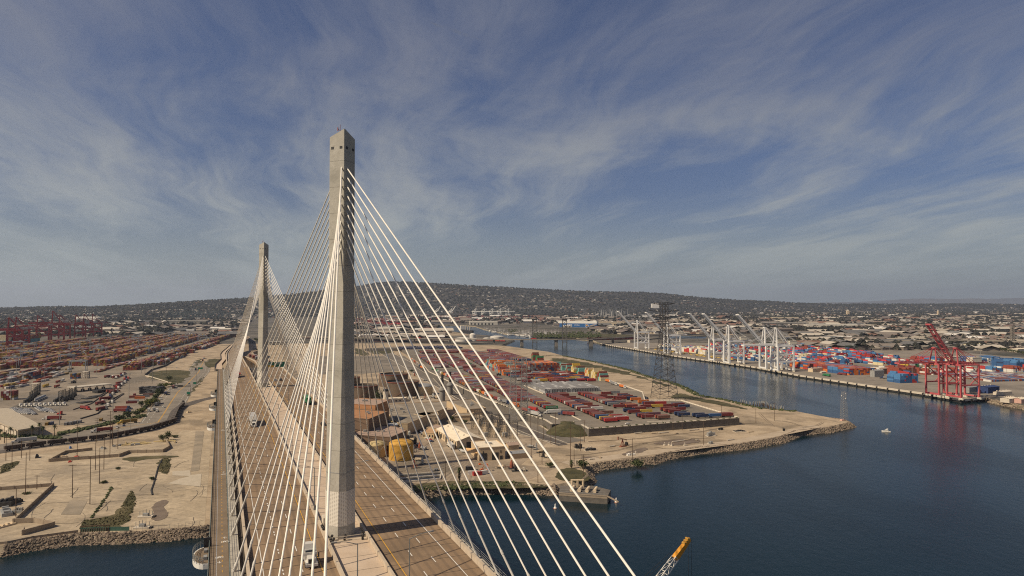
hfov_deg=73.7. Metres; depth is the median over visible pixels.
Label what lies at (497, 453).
door
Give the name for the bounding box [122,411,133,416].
tree
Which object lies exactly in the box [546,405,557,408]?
container trailer
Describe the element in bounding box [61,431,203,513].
worn asphalt
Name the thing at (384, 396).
chimney
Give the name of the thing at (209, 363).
grass
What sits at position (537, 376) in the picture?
trailer rows
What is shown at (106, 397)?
container truck
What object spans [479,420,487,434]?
switchgear frame
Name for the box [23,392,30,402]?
container handler
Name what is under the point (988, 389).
shed
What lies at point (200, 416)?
sand flats
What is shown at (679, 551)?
crane barge
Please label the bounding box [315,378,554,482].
plant yard
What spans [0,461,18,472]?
grass
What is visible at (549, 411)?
articulated truck
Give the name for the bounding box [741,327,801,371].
container crane
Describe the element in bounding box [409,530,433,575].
street lamp
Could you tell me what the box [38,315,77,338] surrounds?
container crane
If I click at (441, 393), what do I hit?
chimney
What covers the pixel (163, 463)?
grass
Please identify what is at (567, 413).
container truck
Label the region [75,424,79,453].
utility pole
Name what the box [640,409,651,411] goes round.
container trailer
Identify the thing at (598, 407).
container trailer
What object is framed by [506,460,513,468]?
plant equipment
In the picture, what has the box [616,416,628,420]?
container trailer
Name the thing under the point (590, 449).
equipment skid
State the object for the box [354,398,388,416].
boiler house
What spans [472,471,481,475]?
shipping container
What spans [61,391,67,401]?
container handler
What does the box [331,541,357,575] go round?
street lamp
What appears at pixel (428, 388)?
storage tank
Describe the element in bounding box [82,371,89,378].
flat rack stack
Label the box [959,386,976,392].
shed
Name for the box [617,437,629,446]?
pumpjack
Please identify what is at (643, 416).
container trailer
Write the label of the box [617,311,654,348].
container crane
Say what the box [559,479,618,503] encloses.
intake pier
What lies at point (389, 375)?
storage tank
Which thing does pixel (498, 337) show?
oil tank
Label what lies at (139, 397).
shipping container
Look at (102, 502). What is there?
weed line
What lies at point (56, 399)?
container handler
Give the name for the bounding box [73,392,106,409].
wall
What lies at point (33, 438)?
container truck
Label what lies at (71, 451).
wall
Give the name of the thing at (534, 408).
container truck
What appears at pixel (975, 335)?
truss bridge
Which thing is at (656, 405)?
container trailer
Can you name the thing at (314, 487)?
street lamp
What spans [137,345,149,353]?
yard gantry crane
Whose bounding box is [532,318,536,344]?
lift bridge tower
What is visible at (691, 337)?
warehouse
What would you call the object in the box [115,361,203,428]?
median line
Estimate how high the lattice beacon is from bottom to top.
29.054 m
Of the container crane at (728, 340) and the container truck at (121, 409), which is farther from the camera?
the container crane at (728, 340)
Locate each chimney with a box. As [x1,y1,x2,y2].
[383,389,388,399]
[439,375,444,400]
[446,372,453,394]
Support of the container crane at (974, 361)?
on the quay apron
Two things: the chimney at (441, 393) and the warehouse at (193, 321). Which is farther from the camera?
the warehouse at (193, 321)
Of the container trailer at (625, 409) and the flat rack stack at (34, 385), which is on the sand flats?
the flat rack stack at (34, 385)
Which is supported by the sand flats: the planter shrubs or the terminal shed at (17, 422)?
the terminal shed at (17, 422)
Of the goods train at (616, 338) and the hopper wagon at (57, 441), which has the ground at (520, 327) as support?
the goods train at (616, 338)
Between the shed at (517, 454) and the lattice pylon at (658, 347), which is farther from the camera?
the lattice pylon at (658, 347)
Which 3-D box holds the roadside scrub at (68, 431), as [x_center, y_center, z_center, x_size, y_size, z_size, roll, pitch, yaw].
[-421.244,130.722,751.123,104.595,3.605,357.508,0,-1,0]
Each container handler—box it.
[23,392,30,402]
[53,391,59,401]
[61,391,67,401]
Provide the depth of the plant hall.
663.65 m
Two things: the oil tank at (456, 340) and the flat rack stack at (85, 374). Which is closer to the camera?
the flat rack stack at (85, 374)
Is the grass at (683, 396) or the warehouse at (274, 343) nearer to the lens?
the grass at (683, 396)
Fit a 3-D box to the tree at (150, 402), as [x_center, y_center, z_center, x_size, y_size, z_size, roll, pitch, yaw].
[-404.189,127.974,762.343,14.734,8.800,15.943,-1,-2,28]
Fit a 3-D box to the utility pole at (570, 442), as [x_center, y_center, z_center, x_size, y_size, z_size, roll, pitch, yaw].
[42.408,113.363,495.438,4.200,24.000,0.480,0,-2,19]
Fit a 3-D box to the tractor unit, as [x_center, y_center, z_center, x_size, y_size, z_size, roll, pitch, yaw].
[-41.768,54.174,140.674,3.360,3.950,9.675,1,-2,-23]
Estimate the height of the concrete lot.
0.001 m
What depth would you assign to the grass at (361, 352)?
1622.90 m
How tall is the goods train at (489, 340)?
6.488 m
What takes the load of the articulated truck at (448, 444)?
on the plant yard at (498, 474)
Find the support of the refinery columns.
on the ground at (520, 327)
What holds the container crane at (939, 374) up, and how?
on the quay apron
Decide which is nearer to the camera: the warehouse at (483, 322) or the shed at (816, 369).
the shed at (816, 369)
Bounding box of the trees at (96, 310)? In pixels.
[0,281,1023,349]
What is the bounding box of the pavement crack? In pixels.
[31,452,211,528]
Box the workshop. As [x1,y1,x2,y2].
[422,428,437,438]
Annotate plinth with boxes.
[133,520,153,529]
[137,509,156,518]
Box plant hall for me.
[389,401,446,434]
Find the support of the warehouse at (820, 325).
on the ground at (520, 327)
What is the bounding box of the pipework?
[112,439,175,446]
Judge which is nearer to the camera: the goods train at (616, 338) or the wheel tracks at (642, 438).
the wheel tracks at (642, 438)
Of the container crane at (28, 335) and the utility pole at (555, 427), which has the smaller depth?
the utility pole at (555, 427)
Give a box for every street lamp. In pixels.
[296,465,314,509]
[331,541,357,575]
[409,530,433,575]
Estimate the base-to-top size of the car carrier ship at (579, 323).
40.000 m
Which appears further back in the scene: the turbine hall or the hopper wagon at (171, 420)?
the hopper wagon at (171, 420)
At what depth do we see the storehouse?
534.53 m
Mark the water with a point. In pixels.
(926, 486)
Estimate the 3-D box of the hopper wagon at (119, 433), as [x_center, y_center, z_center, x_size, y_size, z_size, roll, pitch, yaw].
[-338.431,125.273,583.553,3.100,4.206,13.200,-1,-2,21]
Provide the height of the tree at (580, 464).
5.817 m
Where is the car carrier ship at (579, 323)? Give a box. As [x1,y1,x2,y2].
[558,320,598,326]
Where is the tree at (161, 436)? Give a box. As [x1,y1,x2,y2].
[158,434,166,439]
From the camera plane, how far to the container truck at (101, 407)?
733.84 m
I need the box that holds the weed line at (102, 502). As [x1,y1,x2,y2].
[90,486,112,517]
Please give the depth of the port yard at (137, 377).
913.08 m
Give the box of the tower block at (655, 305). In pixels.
[651,303,658,307]
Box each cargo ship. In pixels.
[0,334,40,342]
[460,324,473,332]
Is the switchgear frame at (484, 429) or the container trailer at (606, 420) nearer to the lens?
the switchgear frame at (484, 429)
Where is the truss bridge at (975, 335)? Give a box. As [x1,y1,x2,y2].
[919,333,1023,339]
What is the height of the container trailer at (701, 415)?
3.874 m
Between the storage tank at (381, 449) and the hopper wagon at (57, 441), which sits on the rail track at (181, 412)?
the hopper wagon at (57, 441)
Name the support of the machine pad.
on the port yard at (137, 377)
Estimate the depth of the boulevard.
759.95 m
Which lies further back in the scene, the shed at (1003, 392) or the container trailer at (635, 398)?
the shed at (1003, 392)
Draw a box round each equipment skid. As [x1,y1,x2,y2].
[574,443,582,448]
[584,447,596,450]
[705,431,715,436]
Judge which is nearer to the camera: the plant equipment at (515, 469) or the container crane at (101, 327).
the plant equipment at (515, 469)
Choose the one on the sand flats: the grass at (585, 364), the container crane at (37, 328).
the grass at (585, 364)
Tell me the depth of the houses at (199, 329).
3216.73 m
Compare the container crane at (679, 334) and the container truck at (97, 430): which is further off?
the container crane at (679, 334)
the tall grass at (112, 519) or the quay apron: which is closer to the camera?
the tall grass at (112, 519)
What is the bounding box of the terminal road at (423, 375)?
[383,353,583,442]
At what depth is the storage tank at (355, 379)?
926.92 m
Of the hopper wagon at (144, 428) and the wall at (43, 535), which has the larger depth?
the hopper wagon at (144, 428)
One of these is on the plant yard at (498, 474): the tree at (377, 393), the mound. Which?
the tree at (377, 393)
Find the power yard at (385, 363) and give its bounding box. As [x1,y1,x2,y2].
[319,356,416,373]
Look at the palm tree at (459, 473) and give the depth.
433.67 m
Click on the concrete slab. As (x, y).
(192, 480)
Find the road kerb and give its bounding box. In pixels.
[380,352,585,445]
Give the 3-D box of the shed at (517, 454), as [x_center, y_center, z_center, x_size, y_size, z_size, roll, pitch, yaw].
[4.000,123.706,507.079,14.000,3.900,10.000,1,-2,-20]
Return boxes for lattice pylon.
[505,357,532,421]
[649,302,678,399]
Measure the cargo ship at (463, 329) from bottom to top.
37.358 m
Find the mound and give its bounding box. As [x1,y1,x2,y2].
[544,421,586,436]
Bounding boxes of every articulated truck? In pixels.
[249,412,257,426]
[446,441,454,449]
[529,410,541,416]
[544,409,560,413]
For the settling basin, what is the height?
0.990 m
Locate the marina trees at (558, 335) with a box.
[508,329,600,337]
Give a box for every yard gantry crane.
[2,355,21,366]
[20,350,35,356]
[58,353,75,359]
[68,359,87,371]
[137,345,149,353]
[161,347,174,352]
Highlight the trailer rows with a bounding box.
[396,345,595,384]
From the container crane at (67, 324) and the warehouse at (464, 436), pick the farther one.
the container crane at (67, 324)
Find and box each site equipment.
[0,496,15,507]
[0,505,12,516]
[0,522,15,528]
[12,507,23,513]
[15,497,22,503]
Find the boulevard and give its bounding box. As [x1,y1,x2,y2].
[0,361,209,449]
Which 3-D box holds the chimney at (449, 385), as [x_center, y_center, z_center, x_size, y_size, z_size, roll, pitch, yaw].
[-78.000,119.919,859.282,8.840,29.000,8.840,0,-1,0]
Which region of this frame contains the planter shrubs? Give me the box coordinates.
[497,403,737,428]
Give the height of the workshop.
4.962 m
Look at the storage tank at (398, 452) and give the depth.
494.96 m
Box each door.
[480,453,486,460]
[492,452,498,459]
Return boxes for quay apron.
[603,343,1023,398]
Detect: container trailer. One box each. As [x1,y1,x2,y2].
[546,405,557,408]
[581,402,592,404]
[591,406,602,409]
[595,414,608,418]
[602,410,613,413]
[604,418,616,422]
[607,402,618,405]
[613,404,624,407]
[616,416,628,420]
[623,408,634,411]
[626,404,637,407]
[628,409,639,413]
[630,397,640,400]
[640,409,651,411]
[641,414,653,418]
[651,404,662,407]
[655,401,666,403]
[657,415,669,419]
[663,404,674,406]
[668,409,680,413]
[677,412,689,416]
[678,404,689,407]
[696,414,708,417]
[708,413,720,417]
[722,412,732,416]
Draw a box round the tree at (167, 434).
[164,431,171,439]
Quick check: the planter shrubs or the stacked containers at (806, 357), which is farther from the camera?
the stacked containers at (806, 357)
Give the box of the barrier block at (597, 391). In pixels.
[422,363,737,421]
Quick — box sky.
[0,0,1023,306]
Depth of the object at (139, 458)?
505.49 m
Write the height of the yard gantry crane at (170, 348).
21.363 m
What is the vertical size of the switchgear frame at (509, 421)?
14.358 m
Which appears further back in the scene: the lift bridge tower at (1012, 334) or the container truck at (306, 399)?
the lift bridge tower at (1012, 334)
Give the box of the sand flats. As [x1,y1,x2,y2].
[0,343,846,545]
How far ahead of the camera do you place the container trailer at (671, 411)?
669.27 m
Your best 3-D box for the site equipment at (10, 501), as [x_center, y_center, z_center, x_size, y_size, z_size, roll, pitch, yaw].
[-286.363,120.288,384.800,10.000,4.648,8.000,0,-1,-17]
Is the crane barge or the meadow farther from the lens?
the meadow
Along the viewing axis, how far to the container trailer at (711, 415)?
645.83 m
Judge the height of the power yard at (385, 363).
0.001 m
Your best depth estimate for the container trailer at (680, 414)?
651.24 m
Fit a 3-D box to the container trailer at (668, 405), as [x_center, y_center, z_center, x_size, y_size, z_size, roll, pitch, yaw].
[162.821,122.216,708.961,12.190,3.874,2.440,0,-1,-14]
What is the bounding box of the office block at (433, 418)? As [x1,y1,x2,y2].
[414,412,438,425]
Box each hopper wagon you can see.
[4,443,24,450]
[26,440,46,447]
[47,438,66,444]
[68,436,87,442]
[89,433,107,440]
[108,431,123,437]
[123,428,138,434]
[139,425,152,431]
[152,423,160,428]
[159,420,168,426]
[168,418,176,423]
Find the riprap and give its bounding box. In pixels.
[0,398,1023,556]
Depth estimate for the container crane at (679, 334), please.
1557.19 m
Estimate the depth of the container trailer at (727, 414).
648.71 m
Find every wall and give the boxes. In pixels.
[0,483,53,517]
[0,530,77,543]
[12,517,54,534]
[48,447,92,461]
[49,439,169,461]
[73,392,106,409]
[80,393,122,418]
[145,349,196,374]
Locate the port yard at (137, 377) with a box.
[0,335,242,424]
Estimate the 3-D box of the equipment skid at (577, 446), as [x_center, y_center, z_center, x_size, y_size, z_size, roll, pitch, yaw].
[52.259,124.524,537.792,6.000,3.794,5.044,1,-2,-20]
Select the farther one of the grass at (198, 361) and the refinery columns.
the refinery columns
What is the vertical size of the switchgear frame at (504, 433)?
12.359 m
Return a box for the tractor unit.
[303,541,318,567]
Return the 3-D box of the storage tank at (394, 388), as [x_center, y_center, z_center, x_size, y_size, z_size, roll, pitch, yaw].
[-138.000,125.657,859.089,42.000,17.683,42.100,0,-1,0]
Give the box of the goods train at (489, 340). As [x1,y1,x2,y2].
[448,339,505,341]
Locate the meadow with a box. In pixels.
[548,333,631,337]
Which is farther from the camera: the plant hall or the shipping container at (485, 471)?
the plant hall
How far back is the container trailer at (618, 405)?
704.91 m
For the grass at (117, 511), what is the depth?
361.06 m
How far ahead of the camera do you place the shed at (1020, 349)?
1634.45 m
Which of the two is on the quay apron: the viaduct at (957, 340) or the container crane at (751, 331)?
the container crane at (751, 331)
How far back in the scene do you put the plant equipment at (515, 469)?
463.63 m
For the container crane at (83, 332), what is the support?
on the ground at (520, 327)
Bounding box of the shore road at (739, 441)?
[562,425,823,464]
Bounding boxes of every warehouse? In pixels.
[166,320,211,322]
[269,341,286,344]
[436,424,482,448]
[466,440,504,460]
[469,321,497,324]
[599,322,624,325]
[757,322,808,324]
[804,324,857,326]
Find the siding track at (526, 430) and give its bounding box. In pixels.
[416,366,566,445]
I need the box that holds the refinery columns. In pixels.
[593,309,621,316]
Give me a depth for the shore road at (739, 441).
547.01 m
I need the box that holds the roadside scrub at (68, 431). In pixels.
[1,387,165,438]
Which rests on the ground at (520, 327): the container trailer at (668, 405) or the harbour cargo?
the harbour cargo
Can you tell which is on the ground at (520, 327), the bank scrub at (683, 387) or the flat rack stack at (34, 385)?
the bank scrub at (683, 387)
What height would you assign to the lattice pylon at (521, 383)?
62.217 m
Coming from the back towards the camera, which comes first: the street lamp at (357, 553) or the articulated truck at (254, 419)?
the articulated truck at (254, 419)
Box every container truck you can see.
[11,436,36,442]
[41,416,61,419]
[80,405,90,409]
[90,427,111,432]
[95,400,105,404]
[96,406,107,410]
[99,396,114,400]
[109,389,118,393]
[113,408,130,411]
[115,406,132,409]
[117,418,137,423]
[302,394,310,404]
[528,406,537,410]
[558,411,574,415]
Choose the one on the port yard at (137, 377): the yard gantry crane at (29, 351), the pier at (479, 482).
the yard gantry crane at (29, 351)
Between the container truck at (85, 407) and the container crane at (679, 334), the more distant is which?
the container crane at (679, 334)
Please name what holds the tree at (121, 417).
on the sand flats
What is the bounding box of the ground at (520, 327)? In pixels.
[0,307,1023,556]
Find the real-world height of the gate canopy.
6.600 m
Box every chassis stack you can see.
[92,389,107,392]
[139,386,163,393]
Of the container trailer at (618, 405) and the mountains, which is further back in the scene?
the mountains
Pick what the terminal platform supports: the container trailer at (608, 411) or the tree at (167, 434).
the container trailer at (608, 411)
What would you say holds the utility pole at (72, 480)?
on the concrete lot
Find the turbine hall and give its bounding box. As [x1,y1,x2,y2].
[355,425,406,452]
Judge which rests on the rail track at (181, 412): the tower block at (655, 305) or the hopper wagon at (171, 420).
the hopper wagon at (171, 420)
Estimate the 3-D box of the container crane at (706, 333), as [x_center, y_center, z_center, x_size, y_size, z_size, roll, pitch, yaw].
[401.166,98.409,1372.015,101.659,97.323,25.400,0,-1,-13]
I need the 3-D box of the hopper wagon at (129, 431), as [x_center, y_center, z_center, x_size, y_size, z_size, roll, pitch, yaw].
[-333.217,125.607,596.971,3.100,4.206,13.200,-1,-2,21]
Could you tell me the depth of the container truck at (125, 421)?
650.63 m
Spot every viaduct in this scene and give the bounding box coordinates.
[278,334,716,345]
[851,339,1023,344]
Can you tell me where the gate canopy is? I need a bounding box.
[68,383,111,391]
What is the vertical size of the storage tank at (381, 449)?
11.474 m
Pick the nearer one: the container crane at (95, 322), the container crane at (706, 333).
the container crane at (706, 333)
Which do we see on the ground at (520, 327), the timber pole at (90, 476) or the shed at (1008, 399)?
the shed at (1008, 399)
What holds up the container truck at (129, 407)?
on the sand flats
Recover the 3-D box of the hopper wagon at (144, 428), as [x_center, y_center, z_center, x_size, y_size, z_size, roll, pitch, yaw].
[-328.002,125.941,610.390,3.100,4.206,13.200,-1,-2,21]
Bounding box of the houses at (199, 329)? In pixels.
[0,283,1023,350]
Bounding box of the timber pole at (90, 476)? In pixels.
[89,456,90,503]
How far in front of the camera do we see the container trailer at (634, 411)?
668.02 m
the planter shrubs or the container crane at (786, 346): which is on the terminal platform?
the planter shrubs
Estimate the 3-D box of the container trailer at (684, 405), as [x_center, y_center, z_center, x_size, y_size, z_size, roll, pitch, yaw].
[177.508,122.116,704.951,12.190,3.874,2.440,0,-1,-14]
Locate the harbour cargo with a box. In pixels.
[355,317,798,341]
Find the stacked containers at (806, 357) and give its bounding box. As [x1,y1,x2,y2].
[0,330,1023,391]
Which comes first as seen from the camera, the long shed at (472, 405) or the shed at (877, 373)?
the long shed at (472, 405)
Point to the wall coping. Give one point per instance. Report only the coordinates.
(633, 425)
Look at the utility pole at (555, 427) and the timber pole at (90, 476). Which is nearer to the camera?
the timber pole at (90, 476)
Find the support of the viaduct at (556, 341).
on the ground at (520, 327)
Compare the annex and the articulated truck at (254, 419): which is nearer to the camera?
the articulated truck at (254, 419)
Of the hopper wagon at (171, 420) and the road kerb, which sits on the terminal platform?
the road kerb
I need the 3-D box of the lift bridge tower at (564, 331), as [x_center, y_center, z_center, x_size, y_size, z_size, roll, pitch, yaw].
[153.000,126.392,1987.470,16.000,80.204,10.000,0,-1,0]
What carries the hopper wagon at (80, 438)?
on the rail track at (181, 412)
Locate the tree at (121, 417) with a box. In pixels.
[113,414,127,419]
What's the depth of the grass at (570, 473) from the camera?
454.79 m
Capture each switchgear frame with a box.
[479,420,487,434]
[489,418,497,434]
[498,424,506,438]
[501,414,509,429]
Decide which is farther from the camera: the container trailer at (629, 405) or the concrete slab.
the container trailer at (629, 405)
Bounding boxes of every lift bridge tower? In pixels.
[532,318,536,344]
[562,318,566,344]
[1009,326,1014,342]
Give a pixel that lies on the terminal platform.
(591, 421)
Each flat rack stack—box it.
[31,383,40,391]
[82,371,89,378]
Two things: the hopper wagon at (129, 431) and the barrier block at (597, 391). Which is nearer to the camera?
the hopper wagon at (129, 431)
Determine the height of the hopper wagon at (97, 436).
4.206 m
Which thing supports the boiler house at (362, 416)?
on the sand flats
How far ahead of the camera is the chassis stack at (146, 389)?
871.09 m
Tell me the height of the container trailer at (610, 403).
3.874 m
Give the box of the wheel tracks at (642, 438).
[417,414,821,463]
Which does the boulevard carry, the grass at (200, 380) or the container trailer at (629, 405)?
the grass at (200, 380)
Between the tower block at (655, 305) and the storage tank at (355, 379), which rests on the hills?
the tower block at (655, 305)
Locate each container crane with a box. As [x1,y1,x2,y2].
[0,317,31,345]
[0,317,36,343]
[14,315,56,339]
[28,311,71,339]
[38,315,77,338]
[65,314,92,337]
[76,314,100,336]
[76,314,106,333]
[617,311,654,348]
[645,312,686,354]
[688,313,734,361]
[702,313,751,364]
[736,314,786,369]
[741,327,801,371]
[895,347,965,397]
[925,323,987,399]
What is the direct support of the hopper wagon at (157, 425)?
on the rail track at (181, 412)
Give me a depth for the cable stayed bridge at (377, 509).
156.60 m
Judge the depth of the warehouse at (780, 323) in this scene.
3496.68 m
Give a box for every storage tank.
[354,375,359,383]
[354,383,377,398]
[367,440,386,457]
[379,372,407,386]
[385,379,418,396]
[389,438,412,460]
[418,383,432,394]
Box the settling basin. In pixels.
[397,471,441,482]
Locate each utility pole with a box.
[70,465,73,497]
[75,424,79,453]
[554,412,555,443]
[568,428,572,459]
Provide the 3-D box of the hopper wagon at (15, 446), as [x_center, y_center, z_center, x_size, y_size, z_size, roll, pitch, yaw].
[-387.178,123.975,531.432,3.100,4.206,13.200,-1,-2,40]
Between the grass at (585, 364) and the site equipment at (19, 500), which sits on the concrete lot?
the site equipment at (19, 500)
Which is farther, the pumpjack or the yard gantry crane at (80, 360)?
the yard gantry crane at (80, 360)
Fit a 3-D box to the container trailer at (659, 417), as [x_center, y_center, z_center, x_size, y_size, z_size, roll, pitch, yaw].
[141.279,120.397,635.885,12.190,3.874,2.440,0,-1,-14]
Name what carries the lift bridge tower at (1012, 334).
on the ground at (520, 327)
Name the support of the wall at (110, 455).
on the concrete lot
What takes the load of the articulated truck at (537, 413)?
on the terminal platform
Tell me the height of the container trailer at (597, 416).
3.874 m
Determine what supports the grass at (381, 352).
on the terminal platform
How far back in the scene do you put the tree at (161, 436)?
562.96 m
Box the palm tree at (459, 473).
[457,467,462,482]
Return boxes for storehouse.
[505,441,519,449]
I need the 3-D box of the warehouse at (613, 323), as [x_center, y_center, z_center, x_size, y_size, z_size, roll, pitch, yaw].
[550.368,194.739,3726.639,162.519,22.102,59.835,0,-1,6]
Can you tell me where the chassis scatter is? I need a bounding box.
[649,348,739,360]
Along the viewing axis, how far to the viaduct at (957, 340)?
1866.20 m
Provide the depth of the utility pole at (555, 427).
554.15 m
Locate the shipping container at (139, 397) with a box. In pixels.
[134,396,144,398]
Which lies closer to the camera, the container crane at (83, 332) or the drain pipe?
the drain pipe
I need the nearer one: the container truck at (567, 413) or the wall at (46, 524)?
the wall at (46, 524)
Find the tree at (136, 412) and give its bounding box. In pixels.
[129,409,141,414]
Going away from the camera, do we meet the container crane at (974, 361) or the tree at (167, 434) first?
the tree at (167, 434)
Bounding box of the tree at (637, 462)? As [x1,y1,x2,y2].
[630,458,645,467]
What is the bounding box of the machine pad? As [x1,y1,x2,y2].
[13,394,83,411]
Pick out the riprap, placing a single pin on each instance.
(80, 539)
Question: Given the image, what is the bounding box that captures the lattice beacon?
[840,391,847,420]
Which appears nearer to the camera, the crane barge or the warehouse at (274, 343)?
the crane barge
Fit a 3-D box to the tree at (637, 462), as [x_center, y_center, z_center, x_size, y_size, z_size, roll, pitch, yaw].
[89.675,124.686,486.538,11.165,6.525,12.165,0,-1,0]
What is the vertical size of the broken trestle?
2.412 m
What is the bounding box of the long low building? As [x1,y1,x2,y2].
[388,397,406,402]
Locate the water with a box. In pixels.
[0,326,1023,575]
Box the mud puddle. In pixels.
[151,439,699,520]
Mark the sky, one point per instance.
(807, 151)
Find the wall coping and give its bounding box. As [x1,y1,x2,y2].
[522,412,739,428]
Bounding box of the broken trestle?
[80,524,109,531]
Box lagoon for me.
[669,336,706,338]
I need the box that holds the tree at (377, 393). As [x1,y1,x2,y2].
[373,390,382,398]
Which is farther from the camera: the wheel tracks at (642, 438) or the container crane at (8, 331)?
the container crane at (8, 331)
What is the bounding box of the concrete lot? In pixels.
[0,430,211,541]
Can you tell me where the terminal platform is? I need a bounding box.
[365,346,738,436]
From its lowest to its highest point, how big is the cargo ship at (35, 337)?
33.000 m
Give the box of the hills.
[29,282,1022,317]
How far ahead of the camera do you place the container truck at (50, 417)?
670.89 m
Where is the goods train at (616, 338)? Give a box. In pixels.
[587,337,638,339]
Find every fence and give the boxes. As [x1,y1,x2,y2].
[80,527,128,531]
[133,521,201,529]
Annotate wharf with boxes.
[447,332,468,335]
[600,343,986,402]
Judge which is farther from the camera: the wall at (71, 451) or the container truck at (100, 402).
the container truck at (100, 402)
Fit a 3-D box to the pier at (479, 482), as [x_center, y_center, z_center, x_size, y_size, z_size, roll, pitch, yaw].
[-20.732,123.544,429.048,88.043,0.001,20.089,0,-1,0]
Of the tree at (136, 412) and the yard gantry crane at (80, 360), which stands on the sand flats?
the tree at (136, 412)
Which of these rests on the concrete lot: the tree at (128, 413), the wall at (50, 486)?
the wall at (50, 486)
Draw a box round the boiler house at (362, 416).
[354,409,387,431]
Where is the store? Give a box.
[427,424,443,428]
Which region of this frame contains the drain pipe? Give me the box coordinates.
[150,459,162,494]
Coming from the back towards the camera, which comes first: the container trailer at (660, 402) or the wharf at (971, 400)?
the wharf at (971, 400)
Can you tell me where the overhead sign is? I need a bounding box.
[268,362,287,369]
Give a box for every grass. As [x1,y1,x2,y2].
[0,457,170,528]
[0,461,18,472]
[82,491,135,527]
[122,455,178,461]
[149,370,190,383]
[156,458,171,473]
[187,377,203,395]
[190,359,201,367]
[204,359,219,367]
[354,348,369,355]
[368,351,393,353]
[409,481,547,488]
[550,358,670,385]
[555,468,590,480]
[671,393,746,408]
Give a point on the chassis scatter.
(699, 355)
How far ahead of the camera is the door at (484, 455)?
495.24 m
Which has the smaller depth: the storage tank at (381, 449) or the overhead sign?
the storage tank at (381, 449)
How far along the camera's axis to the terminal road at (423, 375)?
724.14 m
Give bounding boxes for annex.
[452,412,473,421]
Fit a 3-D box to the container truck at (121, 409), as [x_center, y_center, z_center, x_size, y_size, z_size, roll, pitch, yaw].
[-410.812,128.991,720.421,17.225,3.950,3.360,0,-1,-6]
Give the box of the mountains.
[821,298,1023,304]
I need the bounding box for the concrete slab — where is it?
[168,470,201,485]
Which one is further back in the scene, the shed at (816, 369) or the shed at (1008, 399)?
the shed at (816, 369)
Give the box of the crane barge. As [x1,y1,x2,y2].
[645,537,691,575]
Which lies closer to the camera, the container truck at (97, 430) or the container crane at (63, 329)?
the container truck at (97, 430)
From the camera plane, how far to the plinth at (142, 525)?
344.65 m
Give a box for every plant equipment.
[407,431,413,437]
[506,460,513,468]
[511,464,521,471]
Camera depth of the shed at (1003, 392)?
857.90 m
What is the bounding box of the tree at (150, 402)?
[143,399,159,405]
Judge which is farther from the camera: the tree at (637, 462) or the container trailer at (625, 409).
the container trailer at (625, 409)
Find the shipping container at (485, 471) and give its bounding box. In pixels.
[479,469,487,474]
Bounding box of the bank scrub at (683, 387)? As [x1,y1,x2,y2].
[413,356,796,490]
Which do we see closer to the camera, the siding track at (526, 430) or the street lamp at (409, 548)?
the street lamp at (409, 548)
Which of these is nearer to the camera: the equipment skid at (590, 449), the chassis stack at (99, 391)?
the equipment skid at (590, 449)
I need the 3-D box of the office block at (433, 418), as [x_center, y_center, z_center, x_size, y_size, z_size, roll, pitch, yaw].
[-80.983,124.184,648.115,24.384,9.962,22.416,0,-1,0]
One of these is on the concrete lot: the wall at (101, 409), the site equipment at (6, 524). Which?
the site equipment at (6, 524)
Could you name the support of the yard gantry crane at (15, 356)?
on the port yard at (137, 377)
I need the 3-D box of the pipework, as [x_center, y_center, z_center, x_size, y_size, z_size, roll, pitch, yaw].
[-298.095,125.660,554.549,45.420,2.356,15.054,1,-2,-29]
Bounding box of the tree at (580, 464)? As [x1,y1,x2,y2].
[573,460,589,468]
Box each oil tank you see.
[455,337,469,341]
[490,336,503,338]
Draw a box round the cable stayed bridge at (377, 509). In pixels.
[192,127,635,575]
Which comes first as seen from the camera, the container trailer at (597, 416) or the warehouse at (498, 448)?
the warehouse at (498, 448)
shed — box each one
[0,408,41,437]
[447,399,485,414]
[506,450,527,458]
[808,367,822,371]
[870,369,883,376]
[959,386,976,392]
[977,384,999,393]
[993,390,1011,394]
[1000,396,1015,402]
[1007,348,1023,351]
[1014,397,1023,403]
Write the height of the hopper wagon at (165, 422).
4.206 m
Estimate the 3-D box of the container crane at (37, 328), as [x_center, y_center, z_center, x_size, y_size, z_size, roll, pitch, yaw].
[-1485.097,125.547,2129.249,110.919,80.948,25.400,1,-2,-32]
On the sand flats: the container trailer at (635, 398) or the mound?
the mound
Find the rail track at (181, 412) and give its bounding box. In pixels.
[0,397,215,452]
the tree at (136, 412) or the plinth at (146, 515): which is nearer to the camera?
the plinth at (146, 515)
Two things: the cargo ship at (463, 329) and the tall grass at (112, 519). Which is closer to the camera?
the tall grass at (112, 519)

